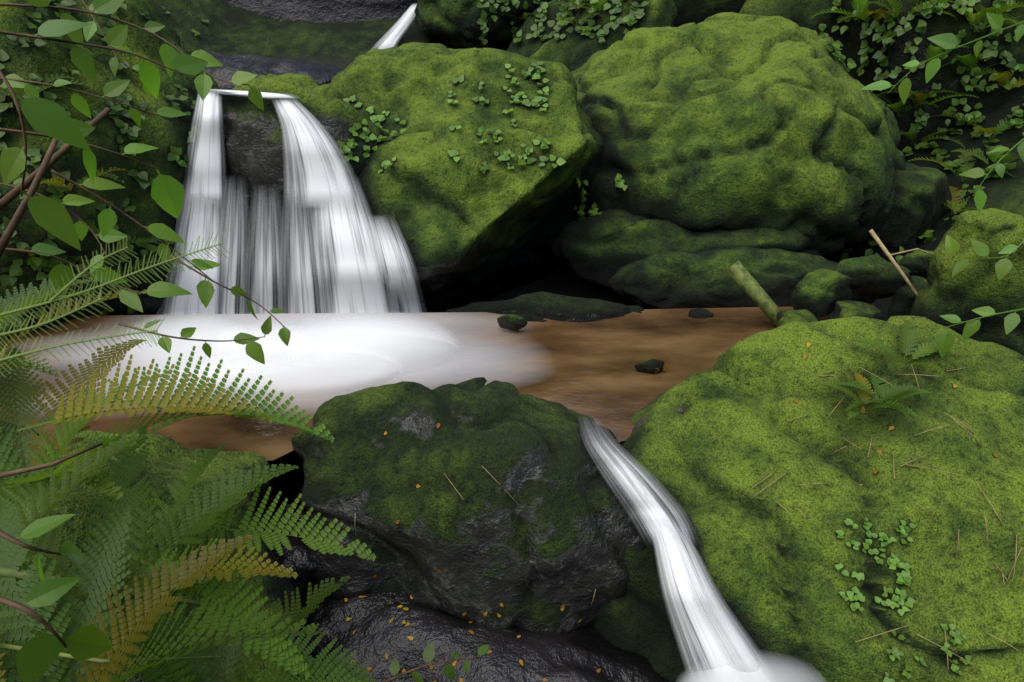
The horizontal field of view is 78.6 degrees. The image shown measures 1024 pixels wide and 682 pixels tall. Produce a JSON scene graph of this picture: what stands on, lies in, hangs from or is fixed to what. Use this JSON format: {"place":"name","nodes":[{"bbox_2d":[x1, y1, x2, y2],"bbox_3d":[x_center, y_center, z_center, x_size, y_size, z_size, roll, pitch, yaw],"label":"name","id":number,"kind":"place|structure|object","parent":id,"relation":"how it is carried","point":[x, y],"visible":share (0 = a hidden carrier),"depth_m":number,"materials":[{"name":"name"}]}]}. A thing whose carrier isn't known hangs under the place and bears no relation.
{"place":"outdoors","nodes":[
{"label":"outdoors","id":0,"kind":"place"},
{"bbox_2d":[0,430,306,681],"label":"bank","id":1,"kind":"structure","parent":0,"point":[168,460],"depth_m":2.15,"materials":[{"name":"green plant"}]},
{"bbox_2d":[0,307,834,459],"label":"pool water","id":2,"kind":"structure","parent":0,"point":[587,368],"depth_m":3.50,"materials":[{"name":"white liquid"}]},
{"bbox_2d":[131,334,244,359],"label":"foam","id":3,"kind":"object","parent":2,"relation":"on","point":[226,350],"depth_m":3.38,"materials":[{"name":"white"}]},
{"bbox_2d":[169,193,218,314],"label":"waterfall","id":4,"kind":"object","parent":2,"relation":"in","point":[203,222],"visible":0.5,"depth_m":4.28,"materials":[{"name":"white liquid"}]},
{"bbox_2d":[245,341,313,362],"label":"foam","id":5,"kind":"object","parent":2,"relation":"on","point":[281,351],"depth_m":3.35,"materials":[{"name":"white"}]},
{"bbox_2d":[209,345,380,390],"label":"foam","id":6,"kind":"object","parent":2,"relation":"on","point":[333,383],"depth_m":3.11,"materials":[{"name":"white"}]},
{"bbox_2d":[295,330,434,366],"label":"foam","id":7,"kind":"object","parent":2,"relation":"on","point":[380,353],"depth_m":3.31,"materials":[{"name":"white"}]},
{"bbox_2d":[0,261,780,662],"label":"mossy logs","id":8,"kind":"object","parent":2,"relation":"on","point":[746,281],"visible":0.61,"depth_m":3.84,"materials":[{"name":"green plant"}]},
{"bbox_2d":[375,233,421,312],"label":"waterfall","id":9,"kind":"object","parent":2,"relation":"in","point":[401,286],"visible":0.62,"depth_m":4.11,"materials":[{"name":"white liquid"}]},
{"bbox_2d":[497,314,527,329],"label":"pool stone","id":10,"kind":"object","parent":2,"relation":"in","point":[512,321],"visible":1,"depth_m":3.78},
{"bbox_2d":[446,291,643,321],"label":"edge rocks","id":11,"kind":"object","parent":2,"relation":"in","point":[537,307],"visible":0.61,"depth_m":4.05,"materials":[{"name":"green stone"}]},
{"bbox_2d":[634,359,663,373],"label":"pool stone","id":12,"kind":"object","parent":2,"relation":"in","point":[650,366],"visible":0.95,"depth_m":3.34,"materials":[{"name":"grey stone"}]},
{"bbox_2d":[688,308,713,318],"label":"pool stone","id":13,"kind":"object","parent":2,"relation":"on","point":[699,313],"visible":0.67,"depth_m":4.04,"materials":[{"name":"grey stone"}]},
{"bbox_2d":[776,309,817,326],"bbox_3d":[1.671,-0.094,3.642,0.236,0.121,0.346,8,27,16],"label":"rock pile","id":14,"kind":"object","parent":2,"relation":"on","point":[783,317],"visible":0.49,"depth_m":3.63,"materials":[{"name":"green plant"}]},
{"bbox_2d":[0,0,1023,513],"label":"ground sheet","id":15,"kind":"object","parent":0,"point":[228,28],"visible":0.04,"depth_m":7.30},
{"bbox_2d":[0,0,219,340],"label":"mossy bank","id":16,"kind":"structure","parent":15,"relation":"on","point":[162,134],"depth_m":3.89,"materials":[{"name":"green plant"}]},
{"bbox_2d":[256,73,319,90],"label":"fallen rock","id":17,"kind":"object","parent":16,"relation":"attached to","point":[307,82],"visible":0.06,"depth_m":5.17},
{"bbox_2d":[0,273,375,681],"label":"ferns","id":18,"kind":"object","parent":15,"relation":"on","point":[169,575],"visible":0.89,"depth_m":1.41,"materials":[{"name":"green plant"}]},
{"bbox_2d":[217,217,243,313],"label":"waterfall","id":19,"kind":"object","parent":15,"relation":"on","point":[231,284],"visible":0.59,"depth_m":4.36,"materials":[{"name":"white liquid"}]},
{"bbox_2d":[0,0,487,681],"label":"broad leaves","id":20,"kind":"object","parent":15,"relation":"on","point":[36,656],"visible":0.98,"depth_m":0.98,"materials":[{"name":"green plant"}]},
{"bbox_2d":[0,228,228,376],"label":"fronds","id":21,"kind":"object","parent":20,"relation":"on","point":[53,298],"visible":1,"depth_m":0.77,"materials":[{"name":"green plant"}]},
{"bbox_2d":[0,0,477,681],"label":"twigs","id":22,"kind":"object","parent":20,"relation":"on","point":[32,180],"visible":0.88,"depth_m":0.92,"materials":[{"name":"brown wood"}]},
{"bbox_2d":[188,49,342,92],"bbox_3d":[-2.485,-2.445,5.987,2.788,0.624,1.401,0,25,0],"label":"waterfall rock","id":23,"kind":"object","parent":15,"relation":"on","point":[319,73],"visible":0.13,"depth_m":5.59,"materials":[{"name":"grey stone"}]},
{"bbox_2d":[253,228,278,313],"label":"waterfall","id":24,"kind":"object","parent":15,"relation":"on","point":[268,292],"visible":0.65,"depth_m":4.32,"materials":[{"name":"white liquid"}]},
{"bbox_2d":[192,78,388,313],"bbox_3d":[-1.614,-0.771,4.729,1.840,2.254,1.016,0,25,0],"label":"fallen rock","id":25,"kind":"object","parent":15,"relation":"on","point":[258,192],"visible":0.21,"depth_m":4.26,"materials":[{"name":"stone"}]},
{"bbox_2d":[189,92,220,202],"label":"waterfall","id":26,"kind":"object","parent":25,"relation":"on","point":[206,178],"visible":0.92,"depth_m":4.12,"materials":[{"name":"white liquid"}]},
{"bbox_2d":[210,89,290,96],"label":"waterfall","id":27,"kind":"structure","parent":25,"relation":"on","point":[245,93],"depth_m":4.03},
{"bbox_2d":[291,221,319,312],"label":"waterfall","id":28,"kind":"object","parent":15,"relation":"on","point":[308,296],"visible":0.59,"depth_m":4.29,"materials":[{"name":"white liquid"}]},
{"bbox_2d":[274,55,354,69],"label":"stream","id":29,"kind":"structure","parent":15,"relation":"on","point":[342,63],"depth_m":7.48,"materials":[{"name":"grey liquid"}]},
{"bbox_2d":[226,0,416,22],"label":"rock","id":30,"kind":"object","parent":15,"relation":"on","point":[338,11],"depth_m":8.06,"materials":[{"name":"grey stone"}]},
{"bbox_2d":[320,191,387,312],"bbox_3d":[-1.024,-0.466,4.064,0.700,1.105,0.636,0,25,0],"label":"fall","id":31,"kind":"object","parent":15,"relation":"on","point":[358,287],"visible":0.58,"depth_m":4.16,"materials":[{"name":"white liquid"}]},
{"bbox_2d":[275,100,352,201],"bbox_3d":[-1.265,-1.224,4.106,0.620,0.672,0.261,0,25,0],"label":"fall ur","id":32,"kind":"object","parent":31,"relation":"on","point":[325,176],"visible":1,"depth_m":4.05,"materials":[{"name":"white liquid"}]},
{"bbox_2d":[379,5,415,48],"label":"waterfall","id":33,"kind":"object","parent":15,"relation":"on","point":[390,41],"visible":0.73,"depth_m":7.73,"materials":[{"name":"white liquid"}]},
{"bbox_2d":[311,42,603,311],"bbox_3d":[-0.525,-1.222,5.301,2.808,2.366,2.966,0,25,0],"label":"boulder","id":34,"kind":"object","parent":15,"relation":"on","point":[463,230],"visible":0.54,"depth_m":4.33,"materials":[{"name":"green plant"}]},
{"bbox_2d":[291,377,648,631],"bbox_3d":[-0.208,0.760,2.979,1.952,1.339,1.392,0,25,0],"label":"boulder","id":35,"kind":"object","parent":15,"relation":"on","point":[570,528],"visible":0.77,"depth_m":2.39,"materials":[{"name":"stone"}]},
{"bbox_2d":[602,451,673,532],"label":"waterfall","id":36,"kind":"structure","parent":35,"relation":"on","point":[661,516],"depth_m":2.32,"materials":[{"name":"white liquid"}]},
{"bbox_2d":[625,471,679,538],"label":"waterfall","id":37,"kind":"structure","parent":36,"relation":"attached to","point":[639,487],"depth_m":2.33,"materials":[{"name":"white liquid"}]},
{"bbox_2d":[414,0,551,50],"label":"mossy boulder","id":38,"kind":"object","parent":15,"relation":"on","point":[452,24],"visible":0.52,"depth_m":7.14,"materials":[{"name":"green plant"}]},
{"bbox_2d":[298,591,670,681],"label":"wet rock","id":39,"kind":"object","parent":15,"relation":"on","point":[549,656],"visible":0.33,"depth_m":2.30,"materials":[{"name":"grey stone"}]},
{"bbox_2d":[269,503,318,606],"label":"wet rock","id":40,"kind":"object","parent":39,"relation":"on","point":[299,563],"visible":0.14,"depth_m":2.50,"materials":[{"name":"grey stone"}]},
{"bbox_2d":[0,0,1023,419],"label":"slope ferns","id":41,"kind":"object","parent":15,"relation":"on","point":[952,204],"visible":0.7,"depth_m":5.18,"materials":[{"name":"green plant"}]},
{"bbox_2d":[507,0,676,71],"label":"mossy rock","id":42,"kind":"object","parent":15,"relation":"on","point":[573,50],"visible":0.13,"depth_m":6.44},
{"bbox_2d":[632,407,685,431],"bbox_3d":[0.749,0.973,3.156,0.624,1.538,0.742,0,25,0],"label":"chute bed","id":43,"kind":"object","parent":15,"relation":"on","point":[640,421],"depth_m":2.85,"materials":[{"name":"grey stone"}]},
{"bbox_2d":[674,0,745,26],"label":"slope","id":44,"kind":"structure","parent":15,"relation":"on","point":[694,11],"depth_m":7.67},
{"bbox_2d":[571,12,905,257],"bbox_3d":[1.874,-1.780,5.844,3.303,2.312,3.214,0,25,0],"label":"boulder","id":45,"kind":"object","parent":15,"relation":"on","point":[731,121],"visible":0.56,"depth_m":4.67,"materials":[{"name":"green plant"}]},
{"bbox_2d":[0,0,1023,681],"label":"plants","id":46,"kind":"object","parent":45,"relation":"on","point":[946,340],"visible":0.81,"depth_m":4.12,"materials":[{"name":"green plant"}]},
{"bbox_2d":[608,247,876,308],"bbox_3d":[1.695,-0.405,4.541,1.993,0.578,0.762,0,25,0],"label":"mossy rock","id":47,"kind":"object","parent":15,"relation":"on","point":[673,280],"visible":0.62,"depth_m":4.32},
{"bbox_2d":[593,316,1023,681],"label":"boulder","id":48,"kind":"object","parent":15,"relation":"on","point":[715,452],"visible":0.72,"depth_m":2.34,"materials":[{"name":"green plant"}]},
{"bbox_2d":[329,342,997,681],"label":"fallen leaves","id":49,"kind":"object","parent":48,"relation":"on","point":[665,367],"visible":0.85,"depth_m":2.36,"materials":[{"name":"orange plant"}]},
{"bbox_2d":[355,364,1020,668],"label":"dry stalks","id":50,"kind":"object","parent":48,"relation":"on","point":[862,484],"visible":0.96,"depth_m":2.31,"materials":[{"name":"plant"}]},
{"bbox_2d":[656,527,767,680],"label":"chute","id":51,"kind":"object","parent":48,"relation":"on","point":[720,659],"visible":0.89,"depth_m":2.07,"materials":[{"name":"white liquid"}]},
{"bbox_2d":[692,579,766,679],"bbox_3d":[0.712,0.965,2.095,0.458,0.453,0.152,20,32,36],"label":"chute","id":52,"kind":"object","parent":51,"relation":"attached to","point":[745,658],"visible":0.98,"depth_m":2.02,"materials":[{"name":"white liquid"}]},
{"bbox_2d":[790,269,851,317],"bbox_3d":[1.892,-0.291,3.861,0.364,0.302,0.266,-17,30,-31],"label":"rock pile","id":53,"kind":"object","parent":15,"relation":"on","point":[818,293],"visible":0.87,"depth_m":3.75,"materials":[{"name":"green plant"}]},
{"bbox_2d":[828,300,883,319],"bbox_3d":[2.003,-0.106,3.691,0.375,0.225,0.253,-22,33,-39],"label":"rock pile","id":54,"kind":"object","parent":15,"relation":"on","point":[846,308],"visible":0.52,"depth_m":3.65,"materials":[{"name":"green plant"}]},
{"bbox_2d":[834,255,910,298],"bbox_3d":[2.256,-0.398,3.984,0.478,0.315,0.346,9,27,18],"label":"rock pile","id":55,"kind":"object","parent":15,"relation":"on","point":[874,277],"visible":0.81,"depth_m":3.84,"materials":[{"name":"green plant"}]},
{"bbox_2d":[739,0,1023,154],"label":"slope","id":56,"kind":"structure","parent":15,"relation":"on","point":[800,13],"depth_m":5.61,"materials":[{"name":"green plant"}]},
{"bbox_2d":[825,162,951,262],"bbox_3d":[3.161,-1.064,5.733,1.294,1.141,1.230,-20,32,-35],"label":"mossy rock","id":57,"kind":"object","parent":15,"relation":"on","point":[919,208],"visible":0.32,"depth_m":5.11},
{"bbox_2d":[888,276,927,317],"bbox_3d":[2.491,-0.231,3.829,0.322,0.306,0.337,0,25,0],"label":"rock pile","id":58,"kind":"object","parent":15,"relation":"on","point":[903,300],"visible":0.41,"depth_m":3.81,"materials":[{"name":"stone"}]},
{"bbox_2d":[897,249,933,279],"bbox_3d":[2.720,-0.476,4.080,0.453,0.273,0.337,0,25,0],"label":"rock pile","id":59,"kind":"object","parent":15,"relation":"on","point":[916,262],"visible":0.33,"depth_m":3.99,"materials":[{"name":"green plant"}]},
{"bbox_2d":[910,208,1023,355],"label":"mossy boulder","id":60,"kind":"object","parent":15,"relation":"on","point":[975,283],"visible":0.56,"depth_m":3.13,"materials":[{"name":"green plant"}]},
{"bbox_2d":[869,229,932,295],"bbox_3d":[2.372,-0.403,3.751,0.492,0.488,0.178,23,34,39],"label":"thin stick","id":61,"kind":"object","parent":60,"relation":"on","point":[889,255],"visible":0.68,"depth_m":3.71,"materials":[{"name":"wood"}]},
{"bbox_2d":[552,208,818,288],"bbox_3d":[1.377,-0.701,4.988,2.117,0.811,1.037,0,25,0],"label":"boulder","id":62,"kind":"object","parent":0,"point":[603,247],"visible":0.3,"depth_m":4.64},
{"bbox_2d":[703,674,768,681],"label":"foam","id":63,"kind":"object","parent":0,"point":[734,678],"depth_m":2.00,"materials":[{"name":"white"}]}
]}

